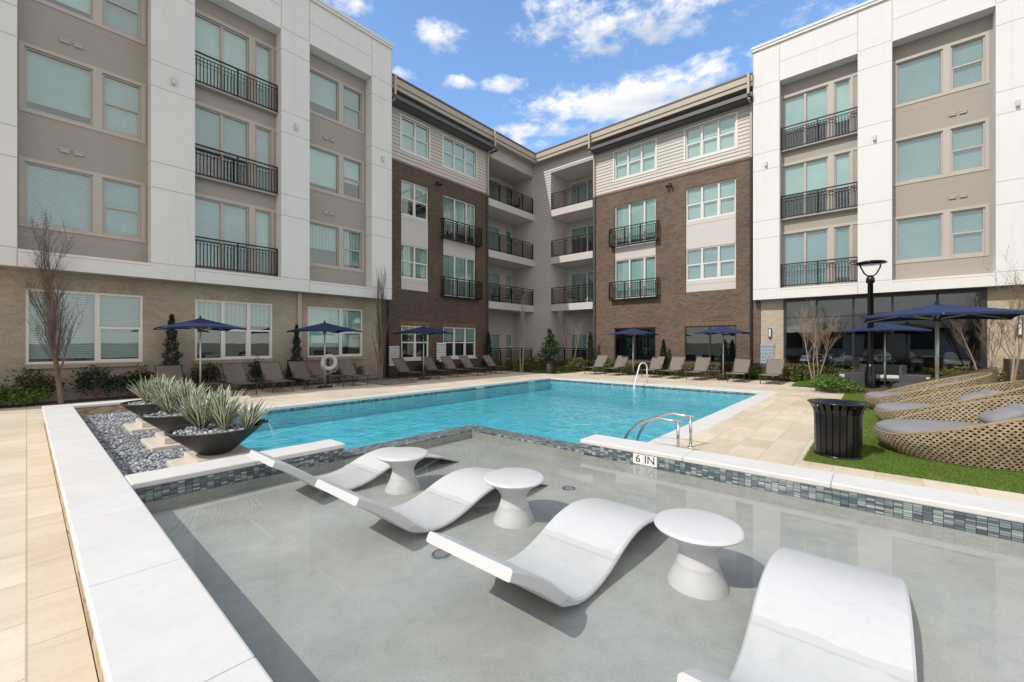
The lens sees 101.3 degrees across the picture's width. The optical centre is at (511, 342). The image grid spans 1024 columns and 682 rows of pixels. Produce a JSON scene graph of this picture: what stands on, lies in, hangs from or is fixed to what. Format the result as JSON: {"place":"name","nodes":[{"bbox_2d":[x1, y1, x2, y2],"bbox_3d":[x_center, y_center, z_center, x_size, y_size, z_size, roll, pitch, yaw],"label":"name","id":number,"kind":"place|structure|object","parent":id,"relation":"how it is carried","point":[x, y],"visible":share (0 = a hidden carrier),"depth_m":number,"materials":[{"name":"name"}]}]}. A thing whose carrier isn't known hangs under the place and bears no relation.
{"place":"outdoors","nodes":[
{"label":"outdoors","id":0,"kind":"place"},
{"bbox_2d":[80,411,191,476],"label":"gravel","id":1,"kind":"structure","parent":0,"point":[118,441],"depth_m":6.00,"materials":[{"name":"gravel"}]},
{"bbox_2d":[0,371,814,681],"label":"pool deck","id":2,"kind":"structure","parent":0,"point":[44,637],"depth_m":3.58,"materials":[{"name":"stone"}]},
{"bbox_2d":[6,207,87,404],"bbox_3d":[-11.807,-0.935,10.718,1.801,5.081,1.213,0,0,26],"label":"bare tree","id":3,"kind":"object","parent":2,"relation":"on","point":[52,323],"visible":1,"depth_m":10.70,"materials":[{"name":"brown plant"}]},
{"bbox_2d":[44,405,128,681],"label":"raised wall","id":4,"kind":"structure","parent":2,"relation":"on","point":[97,410],"depth_m":3.16,"materials":[{"name":"concrete"}]},
{"bbox_2d":[42,399,1023,681],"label":"raised coping","id":5,"kind":"object","parent":4,"relation":"on","point":[156,613],"visible":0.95,"depth_m":2.64,"materials":[{"name":"concrete"}]},
{"bbox_2d":[153,316,246,397],"bbox_3d":[-9.190,0.400,12.381,1.860,2.400,1.860,0,0,41],"label":"patio umbrella","id":6,"kind":"object","parent":2,"relation":"on","point":[200,324],"visible":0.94,"depth_m":12.23,"materials":[{"name":"fabric"}]},
{"bbox_2d":[221,363,258,395],"bbox_3d":[-8.535,1.129,13.144,1.544,0.942,0.636,0,0,42],"label":"sun lounger","id":7,"kind":"object","parent":2,"relation":"on","point":[234,374],"visible":0.96,"depth_m":13.44,"materials":[{"name":"fabric"}]},
{"bbox_2d":[259,362,294,392],"bbox_3d":[-7.799,1.129,13.925,1.544,0.942,0.636,0,0,44],"label":"sun lounger","id":8,"kind":"object","parent":2,"relation":"on","point":[271,372],"visible":1,"depth_m":14.21,"materials":[{"name":"fabric"}]},
{"bbox_2d":[287,361,324,389],"bbox_3d":[-7.250,1.129,14.751,1.544,0.942,0.636,0,0,41],"label":"sun lounger","id":9,"kind":"object","parent":2,"relation":"on","point":[299,370],"visible":1,"depth_m":15.02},
{"bbox_2d":[287,321,361,387],"bbox_3d":[-6.726,0.400,15.075,1.860,2.400,1.860,0,0,41],"label":"patio umbrella","id":10,"kind":"object","parent":2,"relation":"on","point":[324,327],"visible":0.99,"depth_m":14.88,"materials":[{"name":"fabric"}]},
{"bbox_2d":[237,377,778,446],"bbox_3d":[0.579,1.626,11.321,9.260,0.068,14.159,0,0,41],"label":"pool coping","id":11,"kind":"object","parent":2,"relation":"on","point":[701,425],"visible":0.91,"depth_m":11.57,"materials":[{"name":"concrete"}]},
{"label":"gravel base","id":12,"kind":"structure","parent":2,"relation":"on","visible":0},
{"bbox_2d":[141,431,185,451],"bbox_3d":[-4.902,1.415,6.195,0.840,0.170,0.755,0,0,41],"label":"stone pedestal","id":13,"kind":"object","parent":12,"relation":"on","point":[160,441],"visible":0.39,"depth_m":5.88,"materials":[{"name":"stone"}]},
{"bbox_2d":[138,408,191,430],"bbox_3d":[-4.887,1.167,6.212,0.968,0.325,0.968,0,0,0],"label":"planter bowl","id":14,"kind":"object","parent":13,"relation":"on","point":[163,423],"visible":0.3,"depth_m":5.85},
{"bbox_2d":[142,381,193,413],"bbox_3d":[-5.052,0.797,6.211,0.740,0.534,0.662,0,0,41],"label":"yucca plant","id":15,"kind":"object","parent":14,"relation":"in","point":[159,401],"visible":0.63,"depth_m":6.14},
{"bbox_2d":[166,444,250,466],"bbox_3d":[-3.601,1.415,5.069,0.840,0.170,0.755,0,0,41],"label":"stone pedestal","id":16,"kind":"object","parent":12,"relation":"on","point":[190,457],"visible":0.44,"depth_m":4.98,"materials":[{"name":"stone"}]},
{"bbox_2d":[164,419,267,455],"bbox_3d":[-3.586,1.167,5.086,0.968,0.325,0.968,0,0,-8],"label":"planter bowl","id":17,"kind":"object","parent":16,"relation":"on","point":[214,444],"visible":0.7,"depth_m":4.84,"materials":[{"name":"concrete"}]},
{"bbox_2d":[165,388,231,429],"bbox_3d":[-3.781,0.800,5.045,0.708,0.529,0.760,0,0,-20],"label":"yucca plant","id":18,"kind":"object","parent":17,"relation":"in","point":[197,419],"visible":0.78,"depth_m":5.01,"materials":[{"name":"plant"}]},
{"bbox_2d":[170,421,253,438],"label":"bowl pebbles","id":19,"kind":"object","parent":17,"relation":"in","point":[211,429],"visible":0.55,"depth_m":4.98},
{"bbox_2d":[186,392,249,429],"bbox_3d":[-3.510,0.816,5.055,0.591,0.497,0.694,0,0,41],"label":"yucca plant","id":20,"kind":"object","parent":17,"relation":"in","point":[223,415],"visible":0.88,"depth_m":5.00,"materials":[{"name":"plant"}]},
{"bbox_2d":[237,397,277,428],"bbox_3d":[-3.134,0.862,5.118,0.449,0.405,0.592,0,0,-18],"label":"yucca plant","id":21,"kind":"object","parent":17,"relation":"in","point":[252,417],"visible":0.88,"depth_m":5.05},
{"bbox_2d":[0,366,892,407],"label":"planting bed","id":22,"kind":"object","parent":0,"point":[237,389],"visible":0.2,"depth_m":15.71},
{"bbox_2d":[0,381,51,405],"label":"shrub","id":23,"kind":"object","parent":22,"relation":"on","point":[13,395],"visible":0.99,"depth_m":10.44,"materials":[{"name":"green plant"}]},
{"bbox_2d":[0,364,73,403],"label":"shrub","id":24,"kind":"object","parent":22,"relation":"on","point":[36,379],"visible":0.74,"depth_m":10.90,"materials":[{"name":"green plant"}]},
{"bbox_2d":[69,365,112,399],"bbox_3d":[-11.647,1.101,11.654,1.004,1.007,1.055,0,0,-28],"label":"shrub","id":25,"kind":"object","parent":22,"relation":"on","point":[89,378],"visible":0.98,"depth_m":11.59,"materials":[{"name":"green plant"}]},
{"bbox_2d":[102,371,136,398],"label":"shrub","id":26,"kind":"object","parent":22,"relation":"on","point":[116,383],"visible":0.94,"depth_m":12.02,"materials":[{"name":"green plant"}]},
{"bbox_2d":[159,313,185,389],"bbox_3d":[-10.569,0.341,13.057,0.735,2.518,0.754,0,0,41],"label":"conifer","id":27,"kind":"object","parent":22,"relation":"on","point":[172,334],"visible":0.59,"depth_m":13.02,"materials":[{"name":"green plant"}]},
{"bbox_2d":[187,363,223,391],"bbox_3d":[-9.965,1.077,13.675,1.130,1.058,0.968,0,0,-14],"label":"shrub","id":28,"kind":"object","parent":22,"relation":"on","point":[206,373],"visible":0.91,"depth_m":13.65,"materials":[{"name":"green plant"}]},
{"bbox_2d":[357,379,416,384],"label":"stone mulch","id":29,"kind":"object","parent":22,"relation":"on","point":[387,382],"visible":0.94,"depth_m":16.80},
{"bbox_2d":[372,266,395,380],"bbox_3d":[-5.413,-0.902,17.653,1.016,5.012,0.883,0,0,-32],"label":"bare tree","id":30,"kind":"object","parent":29,"relation":"on","point":[380,335],"visible":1,"depth_m":17.55,"materials":[{"name":"brown plant"}]},
{"bbox_2d":[533,328,560,372],"bbox_3d":[1.882,0.400,22.077,1.477,2.401,1.657,0,0,-16],"label":"magnolia","id":31,"kind":"object","parent":22,"relation":"on","point":[549,350],"visible":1,"depth_m":21.89,"materials":[{"name":"green plant"}]},
{"bbox_2d":[545,365,867,391],"bbox_3d":[9.136,1.430,17.419,17.928,0.443,3.610,0,0,41],"label":"ground cover","id":32,"kind":"object","parent":22,"relation":"on","point":[793,377],"visible":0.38,"depth_m":18.83,"materials":[{"name":"green plant"}]},
{"bbox_2d":[496,357,1006,384],"bbox_3d":[7.846,1.222,19.460,20.132,0.878,4.437,0,0,41],"label":"ground cover","id":33,"kind":"object","parent":22,"relation":"on","point":[529,364],"visible":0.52,"depth_m":20.38,"materials":[{"name":"green plant"}]},
{"bbox_2d":[854,260,887,388],"bbox_3d":[12.661,-0.660,14.832,0.920,4.520,0.920,0,0,41],"label":"lamp post","id":34,"kind":"object","parent":22,"relation":"on","point":[870,377],"visible":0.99,"depth_m":14.77,"materials":[{"name":"black metal"}]},
{"bbox_2d":[844,322,931,387],"bbox_3d":[13.414,0.400,15.106,2.232,2.400,2.232,0,0,41],"label":"patio umbrella","id":35,"kind":"object","parent":22,"relation":"on","point":[884,328],"visible":0.91,"depth_m":14.88,"materials":[{"name":"fabric"}]},
{"bbox_2d":[948,298,1018,369],"bbox_3d":[15.744,0.029,14.104,1.592,3.156,1.132,0,0,7],"label":"bare tree","id":36,"kind":"object","parent":22,"relation":"on","point":[981,339],"visible":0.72,"depth_m":14.16,"materials":[{"name":"brown plant"}]},
{"bbox_2d":[981,246,1023,380],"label":"bare tree","id":37,"kind":"object","parent":22,"relation":"on","point":[1013,371],"visible":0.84,"depth_m":12.21,"materials":[{"name":"brown plant"}]},
{"bbox_2d":[234,381,751,451],"bbox_3d":[0.423,1.830,11.165,8.470,0.580,13.800,0,0,41],"label":"pool basin","id":38,"kind":"object","parent":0,"point":[565,433],"visible":0.1,"depth_m":11.45,"materials":[{"name":"liquid"}]},
{"bbox_2d":[235,379,549,417],"bbox_3d":[-2.775,1.692,13.932,0.012,0.085,13.800,0,0,41],"label":"pool tile band","id":39,"kind":"object","parent":38,"relation":"attached to","point":[337,404],"visible":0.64,"depth_m":12.56,"materials":[{"name":"tile"}]},
{"bbox_2d":[345,424,483,458],"bbox_3d":[-1.400,1.811,6.276,0.330,0.778,2.500,0,0,41],"label":"spillway edge","id":40,"kind":"object","parent":38,"relation":"attached to","point":[357,451],"visible":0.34,"depth_m":6.11,"materials":[{"name":"tile"}]},
{"bbox_2d":[472,427,581,452],"bbox_3d":[0.241,1.811,6.303,2.113,0.778,0.317,0,0,41],"label":"spillway edge","id":41,"kind":"object","parent":38,"relation":"attached to","point":[565,445],"visible":0.24,"depth_m":6.18,"materials":[{"name":"tile"}]},
{"bbox_2d":[237,380,753,451],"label":"pool water","id":42,"kind":"structure","parent":0,"point":[548,386],"depth_m":11.12,"materials":[{"name":"liquid"}]},
{"bbox_2d":[152,438,1023,681],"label":"shelf floor","id":43,"kind":"structure","parent":0,"point":[301,581],"depth_m":2.66,"materials":[{"name":"paint"}]},
{"bbox_2d":[248,447,458,491],"bbox_3d":[-1.659,1.312,4.830,0.630,0.483,2.246,0,0,41],"label":"pool chaise","id":44,"kind":"object","parent":43,"relation":"on","point":[363,470],"visible":0.7,"depth_m":4.61,"materials":[{"name":"white plastic"}]},
{"bbox_2d":[377,447,428,494],"bbox_3d":[-1.159,1.362,4.468,0.536,0.386,0.536,0,0,41],"label":"side table","id":45,"kind":"object","parent":43,"relation":"on","point":[402,462],"visible":1,"depth_m":4.35,"materials":[{"name":"white plastic"}]},
{"bbox_2d":[315,467,547,532],"bbox_3d":[-0.573,1.312,3.930,0.630,0.483,2.246,0,0,41],"label":"pool chaise","id":46,"kind":"object","parent":43,"relation":"on","point":[446,500],"visible":0.84,"depth_m":3.72,"materials":[{"name":"white plastic"}]},
{"bbox_2d":[483,468,544,528],"bbox_3d":[0.017,1.362,3.688,0.536,0.386,0.536,0,0,41],"label":"side table","id":47,"kind":"object","parent":43,"relation":"on","point":[513,486],"visible":1,"depth_m":3.57,"materials":[{"name":"white plastic"}]},
{"bbox_2d":[426,498,657,606],"bbox_3d":[0.485,1.312,3.014,0.630,0.483,2.246,0,0,41],"label":"pool chaise","id":48,"kind":"object","parent":43,"relation":"on","point":[570,555],"visible":0.96,"depth_m":2.85,"materials":[{"name":"white plastic"}]},
{"bbox_2d":[144,431,1023,557],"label":"shelf side","id":49,"kind":"object","parent":43,"relation":"on","point":[995,544],"visible":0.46,"depth_m":4.14,"materials":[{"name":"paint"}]},
{"bbox_2d":[654,508,744,599],"bbox_3d":[1.200,1.362,2.717,0.536,0.386,0.536,0,0,41],"label":"side table","id":50,"kind":"object","parent":43,"relation":"on","point":[701,538],"visible":1,"depth_m":2.61,"materials":[{"name":"white plastic"}]},
{"bbox_2d":[677,547,916,681],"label":"pool chaise","id":51,"kind":"object","parent":43,"relation":"on","point":[815,618],"visible":1,"depth_m":2.05,"materials":[{"name":"white plastic"}]},
{"bbox_2d":[323,0,867,177],"label":"sky","id":52,"kind":"structure","parent":0,"point":[540,74],"materials":[{"name":"blue"}]},
{"bbox_2d":[792,299,845,382],"bbox_3d":[11.566,-0.092,15.911,1.740,3.400,1.444,0,0,41],"label":"bare tree","id":53,"kind":"object","parent":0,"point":[815,337],"visible":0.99,"depth_m":15.84,"materials":[{"name":"brown plant"}]},
{"bbox_2d":[675,391,1023,502],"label":"walkway","id":54,"kind":"structure","parent":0,"point":[778,428],"depth_m":6.87,"materials":[{"name":"stone"}]},
{"bbox_2d":[134,448,1018,522],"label":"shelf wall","id":55,"kind":"structure","parent":54,"relation":"on","point":[654,456],"depth_m":3.81,"materials":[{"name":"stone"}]},
{"bbox_2d":[134,448,344,502],"bbox_3d":[-2.730,1.375,4.455,0.009,0.139,1.994,0,0,41],"label":"pool tile border","id":56,"kind":"object","parent":55,"relation":"attached to","point":[172,489],"visible":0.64,"depth_m":4.26,"materials":[{"name":"tile"}]},
{"bbox_2d":[582,443,1023,542],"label":"pool tile border","id":57,"kind":"object","parent":55,"relation":"attached to","point":[989,526],"visible":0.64,"depth_m":3.71,"materials":[{"name":"tile"}]},
{"bbox_2d":[806,377,859,392],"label":"shrub","id":58,"kind":"object","parent":54,"relation":"on","point":[830,384],"visible":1,"depth_m":13.25,"materials":[{"name":"green plant"}]},
{"bbox_2d":[803,393,1023,493],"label":"lawn","id":59,"kind":"structure","parent":0,"point":[866,434],"depth_m":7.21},
{"bbox_2d":[807,398,870,460],"bbox_3d":[4.579,1.207,5.903,0.704,0.762,0.704,0,0,41],"label":"litter bin","id":60,"kind":"object","parent":59,"relation":"on","point":[838,427],"visible":0.99,"depth_m":5.70,"materials":[{"name":"black metal"}]},
{"bbox_2d":[864,372,991,408],"bbox_3d":[9.329,1.094,9.515,2.060,0.941,1.684,0,0,41],"label":"wicker daybed","id":61,"kind":"object","parent":59,"relation":"on","point":[874,398],"visible":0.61,"depth_m":9.35,"materials":[{"name":"wicker"}]},
{"bbox_2d":[861,301,1023,379],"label":"patio umbrella","id":62,"kind":"object","parent":59,"relation":"on","point":[936,312],"visible":0.79,"depth_m":10.62,"materials":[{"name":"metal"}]},
{"bbox_2d":[874,394,1023,471],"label":"wicker daybed","id":63,"kind":"object","parent":59,"relation":"on","point":[986,433],"visible":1,"depth_m":5.54,"materials":[{"name":"wicker"}]},
{"bbox_2d":[874,380,1023,420],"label":"wicker daybed","id":64,"kind":"object","parent":59,"relation":"on","point":[889,410],"visible":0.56,"depth_m":7.72,"materials":[{"name":"wicker"}]},
{"label":"ground","id":65,"kind":"structure","parent":0,"visible":0},
{"bbox_2d":[0,0,1023,404],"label":"apartment building","id":66,"kind":"structure","parent":65,"relation":"on","point":[268,174],"depth_m":16.48,"materials":[{"name":"white paint"}]},
{"bbox_2d":[24,161,92,231],"bbox_3d":[-12.537,-3.990,11.641,0.135,1.640,1.280,0,0,41],"label":"window","id":67,"kind":"structure","parent":66,"relation":"in","point":[67,195],"depth_m":11.64,"materials":[{"name":"teal glass"}]},
{"bbox_2d":[24,46,92,125],"bbox_3d":[-12.537,-7.030,11.641,0.135,1.640,1.280,0,0,41],"label":"window","id":68,"kind":"structure","parent":66,"relation":"in","point":[50,81],"depth_m":11.64,"materials":[{"name":"teal glass"}]},
{"bbox_2d":[25,288,142,364],"bbox_3d":[-12.155,-0.435,12.037,0.135,2.030,2.360,0,0,41],"label":"window","id":69,"kind":"structure","parent":66,"relation":"in","point":[111,324],"depth_m":12.12,"materials":[{"name":"teal glass"}]},
{"bbox_2d":[103,178,140,238],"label":"window","id":70,"kind":"structure","parent":66,"relation":"in","point":[121,200],"depth_m":12.63,"materials":[{"name":"teal glass"}]},
{"bbox_2d":[103,74,140,139],"bbox_3d":[-11.709,-7.030,12.597,0.135,1.640,0.850,0,0,41],"label":"window","id":71,"kind":"structure","parent":66,"relation":"in","point":[121,99],"depth_m":12.63,"materials":[{"name":"teal glass"}]},
{"bbox_2d":[103,0,140,39],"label":"window","id":72,"kind":"structure","parent":66,"relation":"in","point":[124,16],"depth_m":12.66,"materials":[{"name":"teal glass"}]},
{"bbox_2d":[195,196,247,272],"bbox_3d":[-10.051,-3.680,14.514,0.135,2.340,1.620,0,0,41],"label":"balcony door","id":73,"kind":"structure","parent":66,"relation":"in","point":[214,219],"depth_m":14.48,"materials":[{"name":"teal glass"}]},
{"bbox_2d":[195,105,247,186],"bbox_3d":[-10.051,-6.720,14.514,0.135,2.340,1.620,0,0,41],"label":"balcony door","id":74,"kind":"structure","parent":66,"relation":"in","point":[213,129],"depth_m":14.48,"materials":[{"name":"teal glass"}]},
{"bbox_2d":[195,13,247,100],"bbox_3d":[-10.051,-9.760,14.514,0.135,2.340,1.620,0,0,41],"label":"balcony door","id":75,"kind":"structure","parent":66,"relation":"in","point":[212,39],"depth_m":14.48,"materials":[{"name":"teal glass"}]},
{"bbox_2d":[195,299,271,359],"bbox_3d":[-9.760,-0.435,14.805,0.135,2.030,2.360,0,0,41],"label":"window","id":76,"kind":"structure","parent":66,"relation":"in","point":[234,313],"depth_m":14.88,"materials":[{"name":"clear glass"}]},
{"bbox_2d":[255,209,270,274],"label":"window","id":77,"kind":"structure","parent":66,"relation":"in","point":[262,218],"depth_m":15.54,"materials":[{"name":"teal glass"}]},
{"bbox_2d":[255,126,270,192],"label":"window","id":78,"kind":"structure","parent":66,"relation":"in","point":[262,136],"depth_m":15.54,"materials":[{"name":"teal glass"}]},
{"bbox_2d":[255,42,270,109],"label":"window","id":79,"kind":"structure","parent":66,"relation":"in","point":[262,53],"depth_m":15.54,"materials":[{"name":"teal glass"}]},
{"bbox_2d":[310,222,337,266],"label":"window","id":80,"kind":"structure","parent":66,"relation":"in","point":[323,237],"depth_m":17.27,"materials":[{"name":"teal glass"}]},
{"bbox_2d":[310,146,337,193],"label":"window","id":81,"kind":"structure","parent":66,"relation":"in","point":[323,164],"depth_m":17.26,"materials":[{"name":"teal glass"}]},
{"bbox_2d":[310,70,337,120],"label":"window","id":82,"kind":"structure","parent":66,"relation":"in","point":[323,90],"depth_m":17.26,"materials":[{"name":"teal glass"}]},
{"bbox_2d":[308,306,361,356],"bbox_3d":[-7.378,-0.435,17.557,0.135,2.030,2.360,0,0,41],"label":"window","id":83,"kind":"structure","parent":66,"relation":"in","point":[348,318],"depth_m":17.62,"materials":[{"name":"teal glass"}]},
{"bbox_2d":[343,229,360,269],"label":"window","id":84,"kind":"structure","parent":66,"relation":"in","point":[351,239],"depth_m":18.18,"materials":[{"name":"teal glass"}]},
{"bbox_2d":[343,157,360,199],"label":"window","id":85,"kind":"structure","parent":66,"relation":"in","point":[351,169],"depth_m":18.18,"materials":[{"name":"teal glass"}]},
{"bbox_2d":[343,86,360,130],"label":"window","id":86,"kind":"structure","parent":66,"relation":"in","point":[351,98],"depth_m":18.18,"materials":[{"name":"teal glass"}]},
{"bbox_2d":[401,244,427,280],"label":"window","id":87,"kind":"structure","parent":66,"relation":"in","point":[414,260],"depth_m":20.87,"materials":[{"name":"teal glass"}]},
{"bbox_2d":[401,179,427,220],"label":"window","id":88,"kind":"structure","parent":66,"relation":"in","point":[410,192],"depth_m":20.83,"materials":[{"name":"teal glass"}]},
{"bbox_2d":[402,117,427,158],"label":"window","id":89,"kind":"structure","parent":66,"relation":"in","point":[414,136],"depth_m":20.81,"materials":[{"name":"teal glass"}]},
{"bbox_2d":[443,254,474,298],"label":"balcony door","id":90,"kind":"structure","parent":66,"relation":"in","point":[453,266],"depth_m":23.18,"materials":[{"name":"teal glass"}]},
{"bbox_2d":[443,195,474,243],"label":"balcony door","id":91,"kind":"structure","parent":66,"relation":"in","point":[453,209],"depth_m":23.18,"materials":[{"name":"teal glass"}]},
{"bbox_2d":[443,327,474,357],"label":"window","id":92,"kind":"structure","parent":66,"relation":"in","point":[460,334],"depth_m":23.17,"materials":[{"name":"teal glass"}]},
{"bbox_2d":[444,137,474,177],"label":"window","id":93,"kind":"structure","parent":66,"relation":"in","point":[458,157],"depth_m":23.11,"materials":[{"name":"teal glass"}]},
{"bbox_2d":[571,271,592,302],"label":"balcony door","id":94,"kind":"structure","parent":66,"relation":"in","point":[583,278],"depth_m":27.88,"materials":[{"name":"teal glass"}]},
{"bbox_2d":[615,140,654,179],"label":"window","id":95,"kind":"structure","parent":66,"relation":"in","point":[641,158],"depth_m":23.45,"materials":[{"name":"teal glass"}]},
{"bbox_2d":[615,255,655,298],"bbox_3d":[6.903,-3.615,23.446,2.400,2.210,0.135,0,0,41],"label":"balcony door","id":96,"kind":"structure","parent":66,"relation":"in","point":[641,267],"depth_m":23.50,"materials":[{"name":"teal glass"}]},
{"bbox_2d":[615,198,655,245],"bbox_3d":[6.903,-6.682,23.446,2.400,2.265,0.135,0,0,41],"label":"balcony door","id":97,"kind":"structure","parent":66,"relation":"in","point":[641,211],"depth_m":23.50,"materials":[{"name":"teal glass"}]},
{"bbox_2d":[686,114,735,159],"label":"window","id":98,"kind":"structure","parent":66,"relation":"in","point":[718,135],"depth_m":20.83,"materials":[{"name":"teal glass"}]},
{"bbox_2d":[686,243,735,280],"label":"window","id":99,"kind":"structure","parent":66,"relation":"in","point":[718,261],"depth_m":20.87,"materials":[{"name":"teal glass"}]},
{"bbox_2d":[686,178,735,221],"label":"window","id":100,"kind":"structure","parent":66,"relation":"in","point":[719,198],"depth_m":20.88,"materials":[{"name":"teal glass"}]},
{"bbox_2d":[783,228,827,286],"bbox_3d":[12.835,-3.680,18.380,1.620,2.340,0.135,0,0,41],"label":"balcony door","id":101,"kind":"structure","parent":66,"relation":"in","point":[806,246],"depth_m":18.37,"materials":[{"name":"teal glass"}]},
{"bbox_2d":[783,157,827,218],"bbox_3d":[12.835,-6.720,18.380,1.620,2.340,0.135,0,0,41],"label":"balcony door","id":102,"kind":"structure","parent":66,"relation":"in","point":[809,175],"depth_m":18.35,"materials":[{"name":"teal glass"}]},
{"bbox_2d":[783,85,827,148],"bbox_3d":[12.835,-9.760,18.380,1.620,2.340,0.135,0,0,41],"label":"balcony door","id":103,"kind":"structure","parent":66,"relation":"in","point":[812,104],"depth_m":18.35,"materials":[{"name":"teal glass"}]},
{"bbox_2d":[834,225,850,282],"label":"window","id":104,"kind":"structure","parent":66,"relation":"in","point":[842,235],"depth_m":17.56,"materials":[{"name":"teal glass"}]},
{"bbox_2d":[834,151,850,209],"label":"window","id":105,"kind":"structure","parent":66,"relation":"in","point":[842,162],"depth_m":17.56,"materials":[{"name":"teal glass"}]},
{"bbox_2d":[834,78,850,135],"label":"window","id":106,"kind":"structure","parent":66,"relation":"in","point":[842,89],"depth_m":17.56,"materials":[{"name":"teal glass"}]},
{"bbox_2d":[896,213,942,260],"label":"window","id":107,"kind":"structure","parent":66,"relation":"in","point":[920,237],"depth_m":16.04,"materials":[{"name":"teal glass"}]},
{"bbox_2d":[896,131,942,182],"bbox_3d":[15.535,-7.030,16.044,1.280,1.640,0.135,0,0,41],"label":"window","id":108,"kind":"structure","parent":66,"relation":"in","point":[920,157],"depth_m":16.04,"materials":[{"name":"teal glass"}]},
{"bbox_2d":[896,49,942,104],"bbox_3d":[15.535,-10.070,16.044,1.280,1.640,0.135,0,0,41],"label":"window","id":109,"kind":"structure","parent":66,"relation":"in","point":[922,76],"depth_m":16.04,"materials":[{"name":"teal glass"}]},
{"bbox_2d":[951,207,984,255],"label":"window","id":110,"kind":"structure","parent":66,"relation":"in","point":[967,226],"depth_m":15.23,"materials":[{"name":"teal glass"}]},
{"bbox_2d":[951,121,984,172],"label":"window","id":111,"kind":"structure","parent":66,"relation":"in","point":[967,142],"depth_m":15.23,"materials":[{"name":"teal glass"}]},
{"bbox_2d":[951,36,984,89],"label":"window","id":112,"kind":"structure","parent":66,"relation":"in","point":[967,58],"depth_m":15.23,"materials":[{"name":"teal glass"}]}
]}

